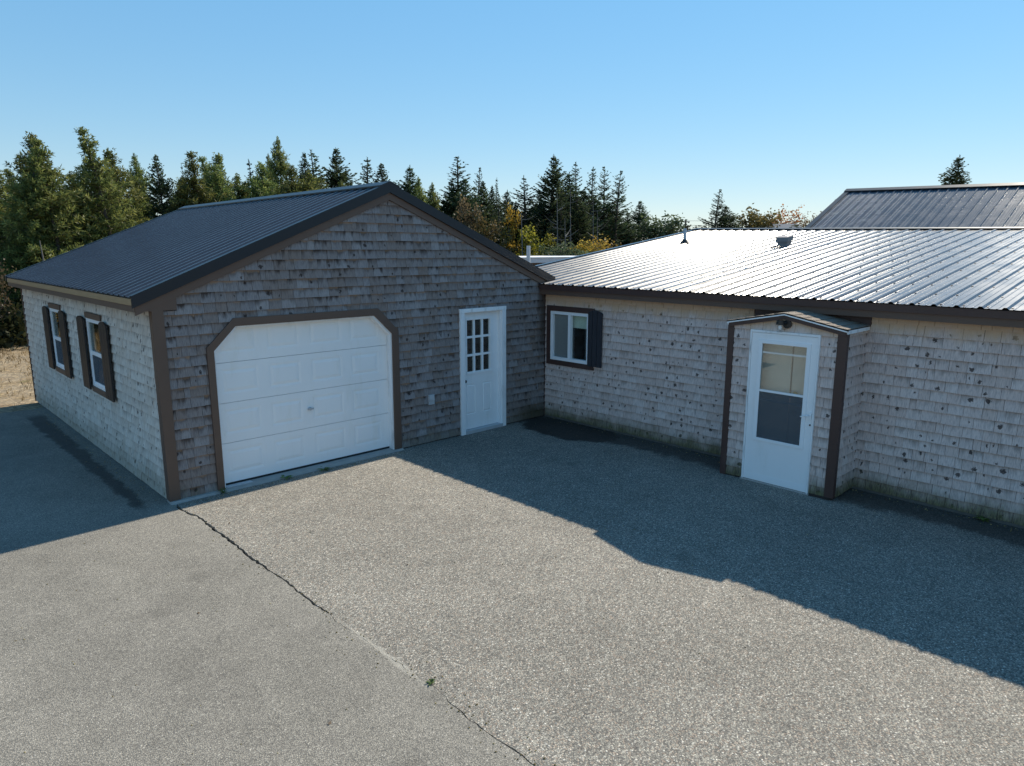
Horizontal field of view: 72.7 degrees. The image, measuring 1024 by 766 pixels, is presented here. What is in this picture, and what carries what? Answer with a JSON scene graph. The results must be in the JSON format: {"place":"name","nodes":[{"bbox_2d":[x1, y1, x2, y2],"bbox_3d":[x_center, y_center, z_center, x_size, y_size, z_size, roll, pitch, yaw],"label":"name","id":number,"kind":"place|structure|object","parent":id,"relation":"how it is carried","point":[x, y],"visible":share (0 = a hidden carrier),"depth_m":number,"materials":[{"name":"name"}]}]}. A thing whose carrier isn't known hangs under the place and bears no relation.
{"place":"outdoors","nodes":[
{"label":"outdoors","id":0,"kind":"place"},
{"bbox_2d":[0,333,42,412],"bbox_3d":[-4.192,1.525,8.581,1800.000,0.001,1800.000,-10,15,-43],"label":"ground","id":1,"kind":"structure","parent":0,"point":[7,402],"depth_m":16.42,"materials":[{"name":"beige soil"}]},
{"bbox_2d":[0,258,20,320],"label":"shrub","id":2,"kind":"object","parent":1,"relation":"on","point":[7,288],"visible":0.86,"depth_m":21.14,"materials":[{"name":"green plant"}]},
{"bbox_2d":[3,168,18,223],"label":"larch tree","id":3,"kind":"object","parent":1,"relation":"on","point":[6,171],"visible":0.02,"depth_m":27.34,"materials":[{"name":"green plant"}]},
{"bbox_2d":[0,170,25,293],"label":"larch tree","id":4,"kind":"object","parent":1,"relation":"on","point":[2,188],"visible":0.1,"depth_m":25.39,"materials":[{"name":"green plant"}]},
{"bbox_2d":[0,147,64,328],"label":"larch tree","id":5,"kind":"object","parent":1,"relation":"on","point":[20,254],"visible":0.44,"depth_m":23.22,"materials":[{"name":"green plant"}]},
{"bbox_2d":[0,131,75,330],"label":"larch tree","id":6,"kind":"object","parent":1,"relation":"on","point":[18,162],"visible":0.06,"depth_m":24.07,"materials":[{"name":"green plant"}]},
{"bbox_2d":[0,137,90,329],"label":"larch tree","id":7,"kind":"object","parent":1,"relation":"on","point":[56,200],"visible":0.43,"depth_m":23.59,"materials":[{"name":"green plant"}]},
{"bbox_2d":[63,205,90,244],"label":"larch tree","id":8,"kind":"object","parent":1,"relation":"on","point":[80,229],"visible":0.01,"depth_m":26.79,"materials":[{"name":"green plant"}]},
{"bbox_2d":[58,171,96,245],"bbox_3d":[-16.830,-5.138,27.099,4.569,6.097,3.889,-8,13,-35],"label":"larch tree","id":9,"kind":"object","parent":1,"relation":"on","point":[74,187],"visible":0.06,"depth_m":26.70,"materials":[{"name":"green plant"}]},
{"bbox_2d":[70,164,89,186],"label":"larch tree","id":10,"kind":"object","parent":1,"relation":"on","point":[82,172],"depth_m":28.26,"materials":[{"name":"green plant"}]},
{"bbox_2d":[59,126,137,242],"bbox_3d":[-14.664,-5.526,25.552,3.574,7.441,3.872,-5,13,-25],"label":"larch tree","id":11,"kind":"object","parent":1,"relation":"on","point":[99,182],"visible":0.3,"depth_m":24.90,"materials":[{"name":"green plant"}]},
{"bbox_2d":[86,147,150,240],"bbox_3d":[-14.898,-5.714,27.840,4.601,6.951,4.583,-9,14,-38],"label":"larch tree","id":12,"kind":"object","parent":1,"relation":"on","point":[119,174],"visible":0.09,"depth_m":26.94,"materials":[{"name":"green plant"}]},
{"bbox_2d":[127,153,157,219],"bbox_3d":[-15.643,-6.118,29.547,2.784,7.093,3.271,8,13,37],"label":"larch tree","id":13,"kind":"object","parent":1,"relation":"on","point":[137,174],"visible":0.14,"depth_m":29.09,"materials":[{"name":"green plant"}]},
{"bbox_2d":[135,190,158,218],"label":"larch tree","id":14,"kind":"object","parent":1,"relation":"on","point":[149,202],"visible":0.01,"depth_m":30.44,"materials":[{"name":"green plant"}]},
{"bbox_2d":[139,154,182,220],"bbox_3d":[-14.604,-5.932,29.285,2.771,7.201,2.736,1,11,5],"label":"spruce tree","id":15,"kind":"object","parent":1,"relation":"on","point":[161,189],"visible":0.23,"depth_m":28.77,"materials":[{"name":"green plant"}]},
{"bbox_2d":[168,185,191,210],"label":"larch tree","id":16,"kind":"object","parent":1,"relation":"on","point":[179,197],"visible":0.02,"depth_m":29.67,"materials":[{"name":"green plant"}]},
{"bbox_2d":[170,151,227,209],"bbox_3d":[-13.709,-6.301,30.279,3.616,7.186,3.918,6,13,35],"label":"larch tree","id":17,"kind":"object","parent":1,"relation":"on","point":[197,195],"visible":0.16,"depth_m":29.41,"materials":[{"name":"green plant"}]},
{"bbox_2d":[197,156,210,202],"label":"larch tree","id":18,"kind":"object","parent":1,"relation":"on","point":[202,159],"visible":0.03,"depth_m":32.06,"materials":[{"name":"green plant"}]},
{"bbox_2d":[200,152,234,202],"bbox_3d":[-13.849,-6.664,31.451,4.519,7.448,4.502,-6,12,-28],"label":"larch tree","id":19,"kind":"object","parent":1,"relation":"on","point":[217,159],"visible":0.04,"depth_m":31.28,"materials":[{"name":"green plant"}]},
{"bbox_2d":[205,164,237,202],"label":"larch tree","id":20,"kind":"object","parent":1,"relation":"on","point":[219,189],"visible":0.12,"depth_m":30.45,"materials":[{"name":"green plant"}]},
{"bbox_2d":[229,173,251,199],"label":"larch tree","id":21,"kind":"object","parent":1,"relation":"on","point":[236,185],"visible":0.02,"depth_m":33.06,"materials":[{"name":"green plant"}]},
{"bbox_2d":[234,182,250,199],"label":"larch tree","id":22,"kind":"object","parent":1,"relation":"on","point":[241,194],"visible":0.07,"depth_m":31.75,"materials":[{"name":"green plant"}]},
{"bbox_2d":[177,507,312,604],"bbox_3d":[5.189,3.344,-0.920,0.800,0.001,27.050,-10,15,-43],"label":"crack bed","id":23,"kind":"object","parent":1,"relation":"on","point":[229,541],"visible":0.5,"depth_m":7.53,"materials":[{"name":"black asphalt"}]},
{"bbox_2d":[245,159,256,197],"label":"spruce tree","id":24,"kind":"object","parent":1,"relation":"on","point":[250,173],"visible":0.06,"depth_m":32.34,"materials":[{"name":"green plant"}]},
{"bbox_2d":[240,161,281,198],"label":"larch tree","id":25,"kind":"object","parent":1,"relation":"on","point":[262,185],"visible":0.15,"depth_m":30.99,"materials":[{"name":"green plant"}]},
{"bbox_2d":[0,407,532,765],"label":"driveway side","id":26,"kind":"structure","parent":1,"relation":"on","point":[248,668],"depth_m":5.40,"materials":[{"name":"concrete"}]},
{"bbox_2d":[264,154,278,187],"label":"larch tree","id":27,"kind":"object","parent":1,"relation":"on","point":[267,157],"visible":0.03,"depth_m":33.78,"materials":[{"name":"green plant"}]},
{"bbox_2d":[266,136,290,191],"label":"larch tree","id":28,"kind":"object","parent":1,"relation":"on","point":[279,164],"visible":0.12,"depth_m":33.12,"materials":[{"name":"green plant"}]},
{"bbox_2d":[268,165,319,195],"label":"larch tree","id":29,"kind":"object","parent":1,"relation":"on","point":[293,186],"visible":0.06,"depth_m":30.15,"materials":[{"name":"green plant"}]},
{"bbox_2d":[296,152,315,183],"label":"spruce tree","id":30,"kind":"object","parent":1,"relation":"on","point":[302,170],"visible":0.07,"depth_m":38.38,"materials":[{"name":"green plant"}]},
{"bbox_2d":[0,189,617,350],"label":"undergrowth","id":31,"kind":"object","parent":1,"relation":"on","point":[6,341],"visible":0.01,"depth_m":22.93,"materials":[{"name":"green plant"}]},
{"bbox_2d":[299,170,320,190],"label":"larch tree","id":32,"kind":"object","parent":1,"relation":"on","point":[308,176],"visible":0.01,"depth_m":30.97,"materials":[{"name":"green plant"}]},
{"bbox_2d":[308,149,332,188],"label":"spruce tree","id":33,"kind":"object","parent":1,"relation":"on","point":[315,166],"visible":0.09,"depth_m":39.00,"materials":[{"name":"green plant"}]},
{"bbox_2d":[313,176,328,189],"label":"larch tree","id":34,"kind":"object","parent":1,"relation":"on","point":[322,184],"visible":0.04,"depth_m":31.76,"materials":[{"name":"green plant"}]},
{"bbox_2d":[318,147,360,188],"bbox_3d":[-9.602,-8.652,39.130,4.765,8.866,4.823,5,12,22],"label":"spruce tree","id":35,"kind":"object","parent":1,"relation":"on","point":[333,180],"visible":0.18,"depth_m":38.24,"materials":[{"name":"green plant"}]},
{"bbox_2d":[336,179,346,186],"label":"larch tree","id":36,"kind":"object","parent":1,"relation":"on","point":[341,183],"visible":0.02,"depth_m":34.29,"materials":[{"name":"green plant"}]},
{"bbox_2d":[355,157,377,184],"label":"spruce tree","id":37,"kind":"object","parent":1,"relation":"on","point":[365,174],"visible":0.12,"depth_m":40.97,"materials":[{"name":"green plant"}]},
{"bbox_2d":[366,163,398,184],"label":"spruce tree","id":38,"kind":"object","parent":1,"relation":"on","point":[380,174],"visible":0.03,"depth_m":41.78,"materials":[{"name":"green plant"}]},
{"bbox_2d":[396,165,432,204],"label":"spruce tree","id":39,"kind":"object","parent":1,"relation":"on","point":[408,186],"visible":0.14,"depth_m":40.46,"materials":[{"name":"green plant"}]},
{"bbox_2d":[410,177,427,202],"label":"larch tree","id":40,"kind":"object","parent":1,"relation":"on","point":[420,195],"visible":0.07,"depth_m":40.22,"materials":[{"name":"green plant"}]},
{"bbox_2d":[425,183,441,209],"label":"larch tree","id":41,"kind":"object","parent":1,"relation":"on","point":[434,197],"visible":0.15,"depth_m":42.11,"materials":[{"name":"green plant"}]},
{"bbox_2d":[437,181,462,215],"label":"spruce tree","id":42,"kind":"object","parent":1,"relation":"on","point":[450,207],"visible":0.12,"depth_m":44.07,"materials":[{"name":"green plant"}]},
{"bbox_2d":[446,178,488,237],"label":"spruce tree","id":43,"kind":"object","parent":1,"relation":"on","point":[471,201],"visible":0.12,"depth_m":42.17,"materials":[{"name":"green plant"}]},
{"bbox_2d":[452,194,483,229],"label":"broadleaf tree","id":44,"kind":"object","parent":1,"relation":"on","point":[465,213],"visible":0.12,"depth_m":40.14,"materials":[{"name":"brown plant"}]},
{"bbox_2d":[439,156,509,226],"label":"spruce tree","id":45,"kind":"object","parent":1,"relation":"on","point":[459,184],"visible":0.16,"depth_m":44.17,"materials":[{"name":"green plant"}]},
{"bbox_2d":[470,167,488,212],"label":"spruce tree","id":46,"kind":"object","parent":1,"relation":"on","point":[479,179],"visible":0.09,"depth_m":46.61,"materials":[{"name":"green plant"}]},
{"bbox_2d":[473,212,502,241],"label":"broadleaf tree","id":47,"kind":"object","parent":1,"relation":"on","point":[494,227],"visible":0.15,"depth_m":39.88,"materials":[{"name":"brown plant"}]},
{"bbox_2d":[473,181,503,241],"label":"spruce tree","id":48,"kind":"object","parent":1,"relation":"on","point":[486,203],"visible":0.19,"depth_m":44.76,"materials":[{"name":"green plant"}]},
{"bbox_2d":[485,186,502,229],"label":"spruce tree","id":49,"kind":"object","parent":1,"relation":"on","point":[492,196],"visible":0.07,"depth_m":47.83,"materials":[{"name":"green plant"}]},
{"bbox_2d":[494,179,503,226],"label":"spruce tree","id":50,"kind":"object","parent":1,"relation":"on","point":[496,195],"visible":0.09,"depth_m":49.38,"materials":[{"name":"green plant"}]},
{"bbox_2d":[491,194,514,245],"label":"spruce tree","id":51,"kind":"object","parent":1,"relation":"on","point":[498,214],"visible":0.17,"depth_m":44.72,"materials":[{"name":"green plant"}]},
{"bbox_2d":[497,202,521,255],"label":"broadleaf tree","id":52,"kind":"object","parent":1,"relation":"on","point":[512,229],"visible":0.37,"depth_m":45.31,"materials":[{"name":"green plant"}]},
{"bbox_2d":[500,190,523,236],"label":"spruce tree","id":53,"kind":"object","parent":1,"relation":"on","point":[506,200],"visible":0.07,"depth_m":50.06,"materials":[{"name":"green plant"}]},
{"bbox_2d":[499,204,527,252],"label":"spruce tree","id":54,"kind":"object","parent":1,"relation":"on","point":[519,231],"visible":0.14,"depth_m":47.00,"materials":[{"name":"green plant"}]},
{"bbox_2d":[499,175,545,246],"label":"spruce tree","id":55,"kind":"object","parent":1,"relation":"on","point":[524,198],"visible":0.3,"depth_m":47.42,"materials":[{"name":"green plant"}]},
{"bbox_2d":[521,207,533,255],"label":"dead tree","id":56,"kind":"object","parent":1,"relation":"on","point":[521,231],"visible":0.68,"depth_m":40.03,"materials":[{"name":"grey wood"}]},
{"bbox_2d":[526,246,529,261],"bbox_3d":[0.576,-3.147,24.291,0.167,3.241,0.156,-10,15,-43],"label":"white post","id":57,"kind":"object","parent":1,"relation":"on","point":[528,253],"visible":0.21,"depth_m":23.98,"materials":[{"name":"white metal"}]},
{"bbox_2d":[516,223,546,255],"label":"broadleaf tree","id":58,"kind":"object","parent":1,"relation":"on","point":[529,238],"visible":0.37,"depth_m":42.41,"materials":[{"name":"green plant"}]},
{"bbox_2d":[529,194,546,236],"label":"spruce tree","id":59,"kind":"object","parent":1,"relation":"on","point":[537,208],"visible":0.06,"depth_m":51.00,"materials":[{"name":"green plant"}]},
{"bbox_2d":[519,256,573,264],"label":"shed","id":60,"kind":"structure","parent":1,"relation":"on","point":[536,260],"depth_m":32.47,"materials":[{"name":"white paint"}]},
{"bbox_2d":[540,231,555,255],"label":"broadleaf tree","id":61,"kind":"object","parent":1,"relation":"on","point":[549,241],"visible":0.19,"depth_m":45.12,"materials":[{"name":"green plant"}]},
{"bbox_2d":[522,154,582,246],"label":"spruce tree","id":62,"kind":"object","parent":1,"relation":"on","point":[555,175],"visible":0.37,"depth_m":48.71,"materials":[{"name":"green plant"}]},
{"bbox_2d":[545,207,572,248],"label":"dead tree","id":63,"kind":"object","parent":1,"relation":"on","point":[557,228],"visible":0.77,"depth_m":43.46,"materials":[{"name":"grey wood"}]},
{"bbox_2d":[538,239,587,255],"bbox_3d":[2.973,-6.204,39.041,3.152,3.696,3.569,3,10,10],"label":"shrub","id":64,"kind":"object","parent":1,"relation":"on","point":[567,251],"visible":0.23,"depth_m":38.69,"materials":[{"name":"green plant"}]},
{"bbox_2d":[544,201,585,253],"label":"spruce tree","id":65,"kind":"object","parent":1,"relation":"on","point":[560,213],"visible":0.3,"depth_m":47.11,"materials":[{"name":"green plant"}]},
{"bbox_2d":[570,188,578,245],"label":"dead tree","id":66,"kind":"object","parent":1,"relation":"on","point":[570,213],"visible":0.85,"depth_m":44.85,"materials":[{"name":"grey wood"}]},
{"bbox_2d":[547,172,604,244],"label":"spruce tree","id":67,"kind":"object","parent":1,"relation":"on","point":[569,186],"visible":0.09,"depth_m":51.41,"materials":[{"name":"green plant"}]},
{"bbox_2d":[555,195,606,252],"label":"spruce tree","id":68,"kind":"object","parent":1,"relation":"on","point":[581,214],"visible":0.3,"depth_m":48.38,"materials":[{"name":"green plant"}]},
{"bbox_2d":[565,161,602,228],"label":"spruce tree","id":69,"kind":"object","parent":1,"relation":"on","point":[576,179],"visible":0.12,"depth_m":53.58,"materials":[{"name":"green plant"}]},
{"bbox_2d":[570,237,605,254],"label":"shrub","id":70,"kind":"object","parent":1,"relation":"on","point":[580,248],"visible":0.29,"depth_m":42.45,"materials":[{"name":"yellow plant"}]},
{"bbox_2d":[576,208,606,245],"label":"dead tree","id":71,"kind":"object","parent":1,"relation":"on","point":[593,225],"visible":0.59,"depth_m":46.61,"materials":[{"name":"grey plant"}]},
{"bbox_2d":[579,167,612,247],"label":"spruce tree","id":72,"kind":"object","parent":1,"relation":"on","point":[592,200],"visible":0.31,"depth_m":53.42,"materials":[{"name":"green plant"}]},
{"bbox_2d":[591,211,607,249],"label":"dead tree","id":73,"kind":"object","parent":1,"relation":"on","point":[597,228],"visible":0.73,"depth_m":45.38,"materials":[{"name":"grey wood"}]},
{"bbox_2d":[580,233,620,251],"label":"shrub","id":74,"kind":"object","parent":1,"relation":"on","point":[602,248],"visible":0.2,"depth_m":42.09,"materials":[{"name":"yellow plant"}]},
{"bbox_2d":[586,194,622,245],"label":"spruce tree","id":75,"kind":"object","parent":1,"relation":"on","point":[601,217],"visible":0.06,"depth_m":57.01,"materials":[{"name":"green plant"}]},
{"bbox_2d":[592,166,633,248],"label":"spruce tree","id":76,"kind":"object","parent":1,"relation":"on","point":[602,188],"visible":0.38,"depth_m":55.93,"materials":[{"name":"green plant"}]},
{"bbox_2d":[599,201,634,245],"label":"spruce tree","id":77,"kind":"object","parent":1,"relation":"on","point":[619,226],"visible":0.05,"depth_m":59.96,"materials":[{"name":"green plant"}]},
{"bbox_2d":[594,170,640,246],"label":"spruce tree","id":78,"kind":"object","parent":1,"relation":"on","point":[616,214],"visible":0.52,"depth_m":55.62,"materials":[{"name":"green plant"}]},
{"bbox_2d":[617,213,639,244],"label":"spruce tree","id":79,"kind":"object","parent":1,"relation":"on","point":[628,224],"visible":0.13,"depth_m":60.00,"materials":[{"name":"green plant"}]},
{"bbox_2d":[629,201,652,240],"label":"spruce tree","id":80,"kind":"object","parent":1,"relation":"on","point":[639,213],"visible":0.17,"depth_m":62.58,"materials":[{"name":"green plant"}]},
{"bbox_2d":[620,210,687,242],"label":"broadleaf tree","id":81,"kind":"object","parent":1,"relation":"on","point":[661,230],"visible":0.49,"depth_m":57.13,"materials":[{"name":"green plant"}]},
{"bbox_2d":[641,222,708,238],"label":"broadleaf tree","id":82,"kind":"object","parent":1,"relation":"on","point":[691,226],"depth_m":60.35,"materials":[{"name":"green plant"}]},
{"bbox_2d":[697,189,731,227],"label":"spruce tree","id":83,"kind":"object","parent":1,"relation":"on","point":[716,213],"visible":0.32,"depth_m":57.71,"materials":[{"name":"green plant"}]},
{"bbox_2d":[704,206,743,227],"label":"spruce tree","id":84,"kind":"object","parent":1,"relation":"on","point":[730,218],"visible":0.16,"depth_m":58.56,"materials":[{"name":"green plant"}]},
{"bbox_2d":[732,203,784,227],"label":"broadleaf tree","id":85,"kind":"object","parent":1,"relation":"on","point":[760,220],"visible":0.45,"depth_m":60.17,"materials":[{"name":"green plant"}]},
{"bbox_2d":[535,227,1023,528],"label":"house","id":86,"kind":"structure","parent":1,"relation":"on","point":[635,338],"depth_m":10.35,"materials":[{"name":"grey wood"}]},
{"bbox_2d":[546,305,594,370],"bbox_3d":[1.065,-0.824,12.367,0.142,1.068,1.110,-10,15,-43],"label":"window","id":87,"kind":"structure","parent":86,"relation":"in","point":[561,320],"depth_m":12.45,"materials":[{"name":"white plastic"}]},
{"bbox_2d":[719,310,869,500],"bbox_3d":[3.645,0.213,9.157,0.803,2.312,1.572,-10,15,-43],"label":"entry porch","id":88,"kind":"object","parent":86,"relation":"attached to","point":[801,438],"visible":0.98,"depth_m":8.87,"materials":[{"name":"grey wood"}]},
{"bbox_2d":[760,343,793,392],"bbox_3d":[3.389,0.304,9.246,0.030,2.000,0.595,-10,15,-43],"label":"inner door","id":89,"kind":"structure","parent":88,"relation":"in","point":[776,370],"depth_m":9.06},
{"bbox_2d":[741,329,821,493],"bbox_3d":[3.453,0.355,8.983,0.139,2.035,0.910,-10,15,-43],"label":"storm door","id":90,"kind":"structure","parent":88,"relation":"in","point":[779,426],"depth_m":8.99,"materials":[{"name":"white paint"}]},
{"bbox_2d":[791,346,806,394],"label":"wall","id":91,"kind":"structure","parent":88,"relation":"in","point":[799,363],"depth_m":8.85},
{"bbox_2d":[766,224,800,227],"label":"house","id":92,"kind":"structure","parent":1,"relation":"on","point":[785,226],"depth_m":78.83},
{"bbox_2d":[771,204,807,226],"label":"broadleaf tree","id":93,"kind":"object","parent":1,"relation":"on","point":[787,221],"visible":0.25,"depth_m":86.09,"materials":[{"name":"orange plant"}]},
{"bbox_2d":[800,211,821,227],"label":"broadleaf tree","id":94,"kind":"object","parent":1,"relation":"on","point":[809,220],"visible":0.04,"depth_m":71.37,"materials":[{"name":"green plant"}]},
{"bbox_2d":[937,154,971,184],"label":"spruce tree","id":95,"kind":"object","parent":1,"relation":"on","point":[957,178],"visible":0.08,"depth_m":42.49,"materials":[{"name":"green plant"}]},
{"bbox_2d":[5,181,554,506],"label":"garage","id":96,"kind":"structure","parent":0,"point":[187,353],"depth_m":10.06,"materials":[{"name":"wood"}]},
{"bbox_2d":[48,302,64,374],"bbox_3d":[-7.802,-0.763,12.021,0.097,1.210,0.860,-10,15,-43],"label":"window","id":97,"kind":"structure","parent":96,"relation":"in","point":[54,308],"depth_m":12.20,"materials":[{"name":"brown paint"}]},
{"bbox_2d":[84,312,105,397],"bbox_3d":[-6.075,-0.420,10.246,0.097,1.210,0.860,-10,15,-43],"label":"window","id":98,"kind":"structure","parent":96,"relation":"in","point":[95,356],"depth_m":10.40,"materials":[{"name":"brown paint"}]},
{"bbox_2d":[206,308,401,490],"bbox_3d":[-2.802,0.134,9.744,2.835,2.242,0.187,-10,15,-43],"label":"garage door","id":99,"kind":"structure","parent":96,"relation":"in","point":[288,392],"depth_m":9.67,"materials":[{"name":"white paint"}]},
{"bbox_2d":[459,306,505,435],"bbox_3d":[-0.519,-0.220,11.863,1.030,2.136,0.155,-10,15,-43],"label":"door","id":100,"kind":"structure","parent":96,"relation":"in","point":[482,391],"depth_m":11.94,"materials":[{"name":"white paint"}]},
{"bbox_2d":[0,0,1023,237],"label":"sky","id":101,"kind":"structure","parent":0,"point":[767,104],"materials":[{"name":"blue"}]},
{"bbox_2d":[177,366,1023,765],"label":"driveway","id":102,"kind":"structure","parent":0,"point":[891,632],"depth_m":6.27,"materials":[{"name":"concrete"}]},
{"bbox_2d":[16,409,1015,765],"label":"grit","id":103,"kind":"object","parent":102,"relation":"on","point":[356,593],"visible":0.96,"depth_m":6.84,"materials":[{"name":"gravel"}]},
{"bbox_2d":[974,515,990,521],"bbox_3d":[5.447,1.565,8.031,0.203,0.044,0.172,-5,12,-25],"label":"weed","id":104,"kind":"object","parent":102,"relation":"on","point":[983,518],"visible":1,"depth_m":8.02,"materials":[{"name":"green plant"}]},
{"bbox_2d":[793,182,1023,359],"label":"building","id":105,"kind":"structure","parent":0,"point":[985,205],"depth_m":18.55,"materials":[{"name":"metal"}]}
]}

